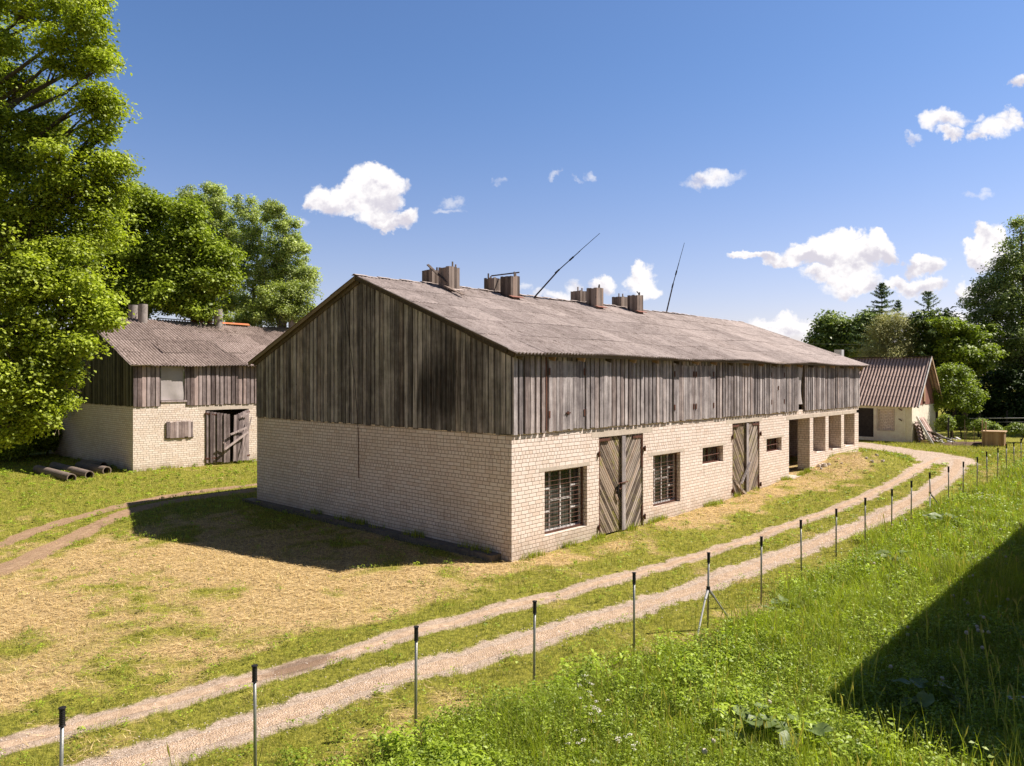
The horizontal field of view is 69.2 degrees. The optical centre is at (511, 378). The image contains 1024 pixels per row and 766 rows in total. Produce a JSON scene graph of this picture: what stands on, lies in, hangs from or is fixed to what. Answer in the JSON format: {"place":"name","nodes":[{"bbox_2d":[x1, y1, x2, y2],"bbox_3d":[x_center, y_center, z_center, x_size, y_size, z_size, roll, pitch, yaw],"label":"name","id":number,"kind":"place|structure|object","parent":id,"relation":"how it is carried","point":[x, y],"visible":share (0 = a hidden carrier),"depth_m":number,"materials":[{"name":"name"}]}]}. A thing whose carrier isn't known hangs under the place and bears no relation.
{"place":"outdoors","nodes":[
{"label":"outdoors","id":0,"kind":"place"},
{"bbox_2d":[0,383,1023,765],"bbox_3d":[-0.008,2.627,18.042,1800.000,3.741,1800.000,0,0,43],"label":"ground","id":1,"kind":"structure","parent":0,"point":[304,691],"depth_m":14.93,"materials":[{"name":"green plant"}]},
{"bbox_2d":[0,433,35,460],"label":"bush","id":2,"kind":"object","parent":1,"relation":"on","point":[17,451],"visible":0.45,"depth_m":37.73,"materials":[{"name":"green plant"}]},
{"bbox_2d":[13,411,62,456],"bbox_3d":[-26.174,2.942,39.913,3.389,3.013,3.674,0,0,43],"label":"bush","id":3,"kind":"object","parent":1,"relation":"on","point":[43,440],"visible":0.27,"depth_m":39.83,"materials":[{"name":"green plant"}]},
{"bbox_2d":[33,424,59,454],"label":"bush","id":4,"kind":"object","parent":1,"relation":"on","point":[54,448],"visible":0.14,"depth_m":40.67,"materials":[{"name":"green plant"}]},
{"bbox_2d":[33,465,76,481],"bbox_3d":[-19.827,4.122,32.122,4.403,0.386,0.370,0,0,42],"label":"concrete pipe","id":5,"kind":"object","parent":1,"relation":"on","point":[58,474],"visible":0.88,"depth_m":31.71,"materials":[{"name":"grey concrete"}]},
{"bbox_2d":[58,706,66,765],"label":"fence post","id":6,"kind":"object","parent":1,"relation":"on","point":[62,716],"visible":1,"depth_m":6.99,"materials":[{"name":"metal"}]},
{"bbox_2d":[49,462,93,477],"bbox_3d":[-19.724,4.111,33.187,4.901,0.363,0.360,0,0,43],"label":"concrete pipe","id":7,"kind":"object","parent":1,"relation":"on","point":[76,471],"visible":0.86,"depth_m":32.63,"materials":[{"name":"grey concrete"}]},
{"bbox_2d":[0,0,145,452],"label":"oak tree","id":8,"kind":"object","parent":1,"relation":"on","point":[40,270],"visible":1,"depth_m":24.73,"materials":[{"name":"green plant"}]},
{"bbox_2d":[75,462,110,473],"bbox_3d":[-19.167,4.114,33.932,2.912,0.389,0.380,0,0,38],"label":"concrete pipe","id":9,"kind":"object","parent":1,"relation":"on","point":[95,467],"visible":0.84,"depth_m":33.51,"materials":[{"name":"grey concrete"}]},
{"bbox_2d":[80,459,107,465],"bbox_3d":[-20.105,4.134,35.639,2.608,0.396,0.350,0,0,41],"label":"concrete pipe","id":10,"kind":"object","parent":1,"relation":"on","point":[94,462],"visible":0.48,"depth_m":35.27,"materials":[{"name":"grey concrete"}]},
{"bbox_2d":[0,489,256,572],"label":"dirt track","id":11,"kind":"structure","parent":1,"relation":"on","point":[42,551],"depth_m":21.01,"materials":[{"name":"beige soil"}]},
{"bbox_2d":[0,484,256,544],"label":"dirt track","id":12,"kind":"structure","parent":1,"relation":"on","point":[25,535],"depth_m":23.43,"materials":[{"name":"beige soil"}]},
{"bbox_2d":[85,179,189,364],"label":"maple tree","id":13,"kind":"object","parent":1,"relation":"on","point":[148,211],"visible":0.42,"depth_m":42.27,"materials":[{"name":"green plant"}]},
{"bbox_2d":[49,304,295,471],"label":"brick barn","id":14,"kind":"structure","parent":1,"relation":"on","point":[181,393],"depth_m":36.12,"materials":[{"name":"brick"}]},
{"bbox_2d":[205,411,229,462],"bbox_3d":[-14.354,2.882,36.216,1.153,2.556,0.087,0,0,-34],"label":"door leaf","id":15,"kind":"structure","parent":14,"relation":"in","point":[210,457],"depth_m":36.17,"materials":[{"name":"grey wood"}]},
{"bbox_2d":[223,410,251,460],"bbox_3d":[-13.666,2.874,36.849,0.464,2.568,1.592,0,0,43],"label":"door leaf","id":16,"kind":"structure","parent":14,"relation":"in","point":[240,443],"depth_m":37.00,"materials":[{"name":"grey wood"}]},
{"bbox_2d":[133,195,250,324],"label":"maple tree","id":17,"kind":"object","parent":1,"relation":"on","point":[202,273],"visible":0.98,"depth_m":41.80,"materials":[{"name":"green plant"}]},
{"bbox_2d":[173,180,227,322],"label":"poplar tree","id":18,"kind":"object","parent":1,"relation":"on","point":[208,189],"visible":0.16,"depth_m":51.03,"materials":[{"name":"green plant"}]},
{"bbox_2d":[199,190,252,319],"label":"poplar tree","id":19,"kind":"object","parent":1,"relation":"on","point":[220,215],"visible":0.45,"depth_m":50.41,"materials":[{"name":"green plant"}]},
{"bbox_2d":[229,193,279,313],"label":"poplar tree","id":20,"kind":"object","parent":1,"relation":"on","point":[252,233],"visible":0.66,"depth_m":49.34,"materials":[{"name":"green plant"}]},
{"bbox_2d":[251,664,257,765],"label":"fence post","id":21,"kind":"object","parent":1,"relation":"on","point":[254,673],"visible":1,"depth_m":8.03,"materials":[{"name":"metal"}]},
{"bbox_2d":[222,277,323,326],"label":"willow bush","id":22,"kind":"object","parent":1,"relation":"on","point":[289,302],"visible":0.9,"depth_m":45.42,"materials":[{"name":"green plant"}]},
{"bbox_2d":[253,197,323,325],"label":"poplar tree","id":23,"kind":"object","parent":1,"relation":"on","point":[281,253],"visible":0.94,"depth_m":48.48,"materials":[{"name":"green plant"}]},
{"bbox_2d":[414,625,418,734],"bbox_3d":[-1.193,3.866,9.240,0.071,1.550,0.076,0,0,43],"label":"fence post","id":24,"kind":"object","parent":1,"relation":"on","point":[416,639],"visible":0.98,"depth_m":9.22,"materials":[{"name":"metal"}]},
{"bbox_2d":[77,453,833,560],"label":"wall foot weeds","id":25,"kind":"object","parent":1,"relation":"on","point":[541,553],"depth_m":22.09,"materials":[{"name":"green plant"}]},
{"bbox_2d":[0,457,939,748],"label":"gravel track","id":26,"kind":"structure","parent":1,"relation":"on","point":[210,689],"depth_m":12.20,"materials":[{"name":"beige gravel"}]},
{"bbox_2d":[1,459,961,765],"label":"gravel track","id":27,"kind":"structure","parent":1,"relation":"on","point":[295,711],"depth_m":11.71,"materials":[{"name":"beige gravel"}]},
{"bbox_2d":[0,451,1016,765],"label":"cut hay","id":28,"kind":"object","parent":1,"relation":"on","point":[238,605],"visible":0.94,"depth_m":14.99},
{"bbox_2d":[0,449,1023,765],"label":"lawn weeds","id":29,"kind":"object","parent":1,"relation":"on","point":[88,519],"visible":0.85,"depth_m":18.03,"materials":[{"name":"green plant"}]},
{"bbox_2d":[44,335,1003,390],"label":"distant wood","id":30,"kind":"object","parent":1,"relation":"on","point":[954,379],"depth_m":101.61,"materials":[{"name":"green plant"}]},
{"bbox_2d":[532,600,536,687],"bbox_3d":[0.321,3.914,10.459,0.071,1.550,0.071,0,0,43],"label":"fence post","id":31,"kind":"object","parent":1,"relation":"on","point":[534,623],"visible":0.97,"depth_m":10.44,"materials":[{"name":"metal"}]},
{"bbox_2d":[242,261,868,561],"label":"brick barn","id":32,"kind":"structure","parent":1,"relation":"on","point":[503,418],"depth_m":22.17,"materials":[{"name":"brick"}]},
{"bbox_2d":[427,264,463,294],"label":"loose planks","id":33,"kind":"object","parent":32,"relation":"on","point":[436,272],"visible":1,"depth_m":23.82,"materials":[{"name":"grey wood"}]},
{"bbox_2d":[545,466,582,533],"bbox_3d":[1.294,3.205,19.720,0.160,1.610,1.730,0,0,43],"label":"window","id":34,"kind":"structure","parent":32,"relation":"in","point":[562,486],"depth_m":19.85,"materials":[{"name":"paint"}]},
{"bbox_2d":[533,233,599,297],"bbox_3d":[1.954,-4.108,27.830,2.689,2.657,0.072,0,0,0],"label":"roof mast","id":35,"kind":"object","parent":32,"relation":"attached to","point":[570,259],"visible":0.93,"depth_m":27.81,"materials":[{"name":"black dark metal"}]},
{"bbox_2d":[597,435,627,533],"bbox_3d":[2.847,3.030,21.137,0.162,2.740,1.461,0,0,43],"label":"door leaf","id":36,"kind":"structure","parent":32,"relation":"in","point":[610,484],"depth_m":21.15,"materials":[{"name":"grey wood"}]},
{"bbox_2d":[621,433,645,529],"bbox_3d":[3.594,3.030,21.917,0.132,2.740,1.200,0,0,43],"label":"door leaf","id":37,"kind":"structure","parent":32,"relation":"in","point":[632,447],"depth_m":21.90,"materials":[{"name":"grey wood"}]},
{"bbox_2d":[653,452,676,505],"bbox_3d":[4.718,3.160,23.398,0.160,1.560,1.560,0,0,43],"label":"window","id":38,"kind":"structure","parent":32,"relation":"in","point":[663,464],"depth_m":23.52,"materials":[{"name":"paint"}]},
{"bbox_2d":[666,245,683,312],"bbox_3d":[7.624,-4.548,34.856,0.959,3.609,0.072,0,0,0],"label":"roof mast","id":39,"kind":"object","parent":32,"relation":"attached to","point":[673,284],"visible":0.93,"depth_m":34.84,"materials":[{"name":"black metal"}]},
{"bbox_2d":[703,446,719,463],"bbox_3d":[6.760,2.631,25.582,0.173,0.535,1.420,0,0,43],"label":"window","id":40,"kind":"structure","parent":32,"relation":"in","point":[709,453],"depth_m":25.76,"materials":[{"name":"black glass"}]},
{"bbox_2d":[731,423,750,496],"bbox_3d":[8.294,3.000,26.948,0.216,2.700,1.391,0,0,43],"label":"door leaf","id":41,"kind":"structure","parent":32,"relation":"in","point":[739,473],"depth_m":26.97,"materials":[{"name":"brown wood"}]},
{"bbox_2d":[745,422,761,491],"bbox_3d":[9.038,2.960,27.765,0.132,2.620,1.180,0,0,43],"label":"door leaf","id":42,"kind":"structure","parent":32,"relation":"in","point":[751,428],"depth_m":27.76,"materials":[{"name":"grey wood"}]},
{"bbox_2d":[767,438,778,451],"bbox_3d":[10.140,2.611,29.212,0.173,0.495,1.360,0,0,43],"label":"window","id":43,"kind":"structure","parent":32,"relation":"in","point":[771,443],"depth_m":29.39,"materials":[{"name":"black glass"}]},
{"bbox_2d":[167,441,1023,765],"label":"meadow grass","id":44,"kind":"structure","parent":1,"relation":"on","point":[949,569],"depth_m":11.25,"materials":[{"name":"green plant"}]},
{"bbox_2d":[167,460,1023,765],"bbox_3d":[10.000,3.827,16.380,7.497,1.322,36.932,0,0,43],"label":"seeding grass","id":45,"kind":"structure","parent":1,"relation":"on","point":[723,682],"depth_m":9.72,"materials":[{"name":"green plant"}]},
{"bbox_2d":[241,457,1023,765],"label":"meadow herbs","id":46,"kind":"object","parent":1,"relation":"on","point":[907,693],"visible":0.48,"depth_m":9.64,"materials":[{"name":"green plant"}]},
{"bbox_2d":[632,572,635,654],"bbox_3d":[1.939,3.862,11.790,0.071,1.550,0.071,0,0,43],"label":"fence post","id":47,"kind":"object","parent":1,"relation":"on","point":[633,578],"visible":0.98,"depth_m":11.77,"materials":[{"name":"metal"}]},
{"bbox_2d":[327,458,1023,765],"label":"meadow herbs","id":48,"kind":"object","parent":1,"relation":"on","point":[483,757],"visible":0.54,"depth_m":10.32,"materials":[{"name":"green plant"}]},
{"bbox_2d":[702,748,706,762],"bbox_3d":[2.115,4.255,8.159,0.057,0.358,0.057,0,0,-25],"label":"dandelion","id":49,"kind":"object","parent":1,"relation":"on","point":[704,751],"visible":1,"depth_m":8.14,"materials":[{"name":"white plant"}]},
{"bbox_2d":[698,552,726,632],"bbox_3d":[3.476,3.857,12.978,1.040,1.550,0.317,0,0,-32],"label":"fence post","id":50,"kind":"object","parent":1,"relation":"on","point":[708,591],"visible":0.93,"depth_m":13.10,"materials":[{"name":"metal"}]},
{"bbox_2d":[710,702,779,742],"bbox_3d":[2.867,4.236,9.004,0.772,0.425,0.839,0,0,43],"label":"burdock plant","id":51,"kind":"object","parent":1,"relation":"on","point":[751,723],"visible":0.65,"depth_m":9.00,"materials":[{"name":"green plant"}]},
{"bbox_2d":[760,536,762,605],"bbox_3d":[4.864,3.865,14.479,0.071,1.550,0.071,0,0,43],"label":"fence post","id":52,"kind":"object","parent":1,"relation":"on","point":[761,541],"visible":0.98,"depth_m":14.46,"materials":[{"name":"metal"}]},
{"bbox_2d":[762,595,799,617],"bbox_3d":[4.985,4.246,13.651,0.618,0.380,0.712,0,0,43],"label":"burdock plant","id":53,"kind":"object","parent":1,"relation":"on","point":[782,598],"visible":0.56,"depth_m":13.59,"materials":[{"name":"green plant"}]},
{"bbox_2d":[753,713,833,750],"bbox_3d":[3.352,4.220,8.707,0.822,0.461,0.786,0,0,-23],"label":"burdock plant","id":54,"kind":"object","parent":1,"relation":"on","point":[823,727],"visible":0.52,"depth_m":8.68,"materials":[{"name":"green plant"}]},
{"bbox_2d":[799,520,801,575],"bbox_3d":[6.298,3.867,16.184,0.074,1.550,0.071,0,0,43],"label":"fence post","id":55,"kind":"object","parent":1,"relation":"on","point":[800,523],"visible":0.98,"depth_m":16.16,"materials":[{"name":"metal"}]},
{"bbox_2d":[801,309,866,358],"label":"lime tree","id":56,"kind":"object","parent":1,"relation":"on","point":[827,333],"visible":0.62,"depth_m":74.95,"materials":[{"name":"green plant"}]},
{"bbox_2d":[835,508,837,562],"bbox_3d":[7.693,3.875,17.616,0.077,1.550,0.068,0,0,-20],"label":"fence post","id":57,"kind":"object","parent":1,"relation":"on","point":[836,512],"visible":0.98,"depth_m":17.60,"materials":[{"name":"metal"}]},
{"bbox_2d":[838,308,892,358],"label":"lime tree","id":58,"kind":"object","parent":1,"relation":"on","point":[858,320],"visible":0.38,"depth_m":73.43,"materials":[{"name":"green plant"}]},
{"bbox_2d":[864,498,866,542],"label":"fence post","id":59,"kind":"object","parent":1,"relation":"on","point":[865,504],"visible":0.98,"depth_m":19.02,"materials":[{"name":"metal"}]},
{"bbox_2d":[844,282,913,358],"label":"spruce tree","id":60,"kind":"object","parent":1,"relation":"on","point":[881,290],"visible":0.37,"depth_m":61.87,"materials":[{"name":"green plant"}]},
{"bbox_2d":[848,308,928,358],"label":"tree","id":61,"kind":"object","parent":1,"relation":"on","point":[885,333],"visible":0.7,"depth_m":59.51,"materials":[{"name":"green plant"}]},
{"bbox_2d":[834,350,943,442],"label":"house","id":62,"kind":"structure","parent":1,"relation":"on","point":[896,397],"depth_m":47.70,"materials":[{"name":"paint"}]},
{"bbox_2d":[856,408,873,436],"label":"door","id":63,"kind":"structure","parent":62,"relation":"in","point":[865,416],"depth_m":47.96,"materials":[{"name":"brown wood"}]},
{"bbox_2d":[877,408,894,430],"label":"window frame","id":64,"kind":"structure","parent":62,"relation":"in","point":[877,408],"depth_m":47.09,"materials":[{"name":"wood"}]},
{"bbox_2d":[879,409,893,429],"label":"bricked window","id":65,"kind":"structure","parent":62,"relation":"in","point":[886,416],"depth_m":47.18,"materials":[{"name":"brick"}]},
{"bbox_2d":[891,489,892,530],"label":"fence post","id":66,"kind":"object","parent":1,"relation":"on","point":[891,504],"visible":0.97,"depth_m":20.27,"materials":[{"name":"metal"}]},
{"bbox_2d":[767,699,1023,765],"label":"tall grass","id":67,"kind":"structure","parent":1,"relation":"on","point":[873,743],"depth_m":8.06,"materials":[{"name":"green plant"}]},
{"bbox_2d":[875,549,922,564],"bbox_3d":[8.803,4.194,16.974,0.880,0.502,0.792,0,0,-17],"label":"burdock plant","id":68,"kind":"object","parent":1,"relation":"on","point":[881,552],"visible":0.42,"depth_m":16.99,"materials":[{"name":"green plant"}]},
{"bbox_2d":[893,300,905,345],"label":"spruce tree","id":69,"kind":"object","parent":1,"relation":"on","point":[898,303],"visible":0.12,"depth_m":65.91,"materials":[{"name":"green plant"}]},
{"bbox_2d":[910,481,911,522],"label":"fence post","id":70,"kind":"object","parent":1,"relation":"on","point":[911,498],"visible":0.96,"depth_m":21.48,"materials":[{"name":"metal"}]},
{"bbox_2d":[914,420,924,441],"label":"slate sheet","id":71,"kind":"object","parent":1,"relation":"on","point":[919,431],"visible":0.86,"depth_m":46.42,"materials":[{"name":"stone"}]},
{"bbox_2d":[916,416,933,443],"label":"metal strip","id":72,"kind":"object","parent":1,"relation":"on","point":[924,429],"visible":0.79,"depth_m":45.60,"materials":[{"name":"grey metal"}]},
{"bbox_2d":[919,417,937,441],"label":"slate sheet","id":73,"kind":"object","parent":1,"relation":"on","point":[926,428],"visible":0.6,"depth_m":46.90,"materials":[{"name":"grey stone"}]},
{"bbox_2d":[922,418,936,440],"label":"board","id":74,"kind":"object","parent":1,"relation":"on","point":[929,429],"visible":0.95,"depth_m":46.02,"materials":[{"name":"grey wood"}]},
{"bbox_2d":[890,677,972,722],"bbox_3d":[5.449,4.233,9.656,0.812,0.484,0.812,0,0,-1],"label":"burdock plant","id":75,"kind":"object","parent":1,"relation":"on","point":[927,700],"visible":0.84,"depth_m":9.70,"materials":[{"name":"green plant"}]},
{"bbox_2d":[928,472,937,508],"bbox_3d":[12.814,3.659,22.583,1.040,1.550,0.340,0,0,-32],"label":"fence post","id":76,"kind":"object","parent":1,"relation":"on","point":[930,489],"visible":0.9,"depth_m":22.70,"materials":[{"name":"metal"}]},
{"bbox_2d":[902,291,979,398],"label":"spruce tree","id":77,"kind":"object","parent":1,"relation":"on","point":[928,294],"visible":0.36,"depth_m":59.61,"materials":[{"name":"green plant"}]},
{"bbox_2d":[899,306,983,427],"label":"maple tree","id":78,"kind":"object","parent":1,"relation":"on","point":[929,338],"visible":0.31,"depth_m":59.19,"materials":[{"name":"green plant"}]},
{"bbox_2d":[927,431,955,441],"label":"rubble slab","id":79,"kind":"object","parent":1,"relation":"on","point":[936,434],"depth_m":45.75,"materials":[{"name":"grey concrete"}]},
{"bbox_2d":[922,512,962,528],"bbox_3d":[12.130,4.033,20.630,1.066,0.597,0.887,0,0,-16],"label":"burdock plant","id":80,"kind":"object","parent":1,"relation":"on","point":[934,515],"visible":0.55,"depth_m":20.68,"materials":[{"name":"green plant"}]},
{"bbox_2d":[929,413,956,437],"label":"garden bush","id":81,"kind":"object","parent":1,"relation":"on","point":[942,423],"visible":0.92,"depth_m":47.81,"materials":[{"name":"green plant"}]},
{"bbox_2d":[926,437,960,442],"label":"scrap heap","id":82,"kind":"object","parent":1,"relation":"on","point":[939,440],"visible":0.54,"depth_m":46.05,"materials":[{"name":"white metal"}]},
{"bbox_2d":[947,466,949,502],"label":"fence post","id":83,"kind":"object","parent":1,"relation":"on","point":[948,481],"visible":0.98,"depth_m":23.73,"materials":[{"name":"metal"}]},
{"bbox_2d":[939,441,981,445],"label":"soil bed","id":84,"kind":"object","parent":1,"relation":"on","point":[962,442],"visible":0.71,"depth_m":44.10,"materials":[{"name":"brown soil"}]},
{"bbox_2d":[931,362,990,437],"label":"lilac bush","id":85,"kind":"object","parent":1,"relation":"on","point":[948,374],"visible":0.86,"depth_m":49.62,"materials":[{"name":"green plant"}]},
{"bbox_2d":[951,414,972,437],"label":"garden bush","id":86,"kind":"object","parent":1,"relation":"on","point":[959,420],"visible":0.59,"depth_m":49.75,"materials":[{"name":"green plant"}]},
{"bbox_2d":[962,462,963,495],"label":"fence post","id":87,"kind":"object","parent":1,"relation":"on","point":[963,480],"visible":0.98,"depth_m":24.83,"materials":[{"name":"metal"}]},
{"bbox_2d":[938,376,993,419],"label":"bush","id":88,"kind":"object","parent":1,"relation":"on","point":[949,411],"depth_m":63.14,"materials":[{"name":"green plant"}]},
{"bbox_2d":[925,315,1009,429],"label":"maple tree","id":89,"kind":"object","parent":1,"relation":"on","point":[961,339],"visible":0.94,"depth_m":56.34,"materials":[{"name":"green plant"}]},
{"bbox_2d":[976,457,977,488],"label":"fence post","id":90,"kind":"object","parent":1,"relation":"on","point":[977,474],"visible":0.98,"depth_m":25.93,"materials":[{"name":"metal"}]},
{"bbox_2d":[965,417,991,438],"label":"garden bush","id":91,"kind":"object","parent":1,"relation":"on","point":[976,425],"visible":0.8,"depth_m":48.80,"materials":[{"name":"green plant"}]},
{"bbox_2d":[939,418,1019,430],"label":"wire fence","id":92,"kind":"object","parent":1,"relation":"on","point":[988,418],"visible":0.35,"depth_m":50.56,"materials":[{"name":"grey metal"}]},
{"bbox_2d":[947,369,1023,427],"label":"bush","id":93,"kind":"object","parent":1,"relation":"on","point":[983,412],"visible":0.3,"depth_m":59.01,"materials":[{"name":"green plant"}]},
{"bbox_2d":[986,451,987,481],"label":"fence post","id":94,"kind":"object","parent":1,"relation":"on","point":[986,468],"visible":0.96,"depth_m":27.02,"materials":[{"name":"metal"}]},
{"bbox_2d":[956,214,1023,382],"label":"birch tree","id":95,"kind":"object","parent":1,"relation":"on","point":[1008,303],"visible":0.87,"depth_m":59.44,"materials":[{"name":"green plant"}]},
{"bbox_2d":[981,422,1003,429],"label":"garden bush","id":96,"kind":"object","parent":1,"relation":"on","point":[993,426],"visible":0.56,"depth_m":45.74,"materials":[{"name":"green plant"}]},
{"bbox_2d":[981,420,1006,445],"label":"dog kennel","id":97,"kind":"object","parent":1,"relation":"on","point":[993,437],"visible":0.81,"depth_m":43.43,"materials":[{"name":"brown wood"}]},
{"bbox_2d":[997,448,998,478],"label":"fence post","id":98,"kind":"object","parent":1,"relation":"on","point":[997,460],"visible":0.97,"depth_m":28.30,"materials":[{"name":"metal"}]},
{"bbox_2d":[983,364,1023,427],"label":"bush","id":99,"kind":"object","parent":1,"relation":"on","point":[1017,409],"visible":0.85,"depth_m":57.55,"materials":[{"name":"green plant"}]},
{"bbox_2d":[1006,411,1007,432],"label":"wire fence post","id":100,"kind":"object","parent":1,"relation":"on","point":[1006,419],"visible":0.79,"depth_m":53.98,"materials":[{"name":"black"}]},
{"bbox_2d":[1004,422,1023,439],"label":"garden bush","id":101,"kind":"object","parent":1,"relation":"on","point":[1013,428],"visible":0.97,"depth_m":45.83,"materials":[{"name":"green plant"}]},
{"bbox_2d":[1013,442,1014,465],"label":"fence post","id":102,"kind":"object","parent":1,"relation":"on","point":[1013,454],"visible":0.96,"depth_m":31.03,"materials":[{"name":"metal"}]},
{"bbox_2d":[1008,367,1023,425],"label":"bush","id":103,"kind":"object","parent":1,"relation":"on","point":[1018,397],"visible":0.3,"depth_m":57.57,"materials":[{"name":"green plant"}]},
{"bbox_2d":[0,0,1023,369],"label":"sky","id":104,"kind":"structure","parent":0,"point":[803,157],"materials":[{"name":"blue"}]},
{"bbox_2d":[615,733,639,755],"bbox_3d":[1.356,4.287,8.519,0.328,0.296,0.275,0,0,43],"label":"cow parsley","id":105,"kind":"object","parent":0,"point":[616,739],"visible":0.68,"depth_m":8.54,"materials":[{"name":"white plant"}]}
]}

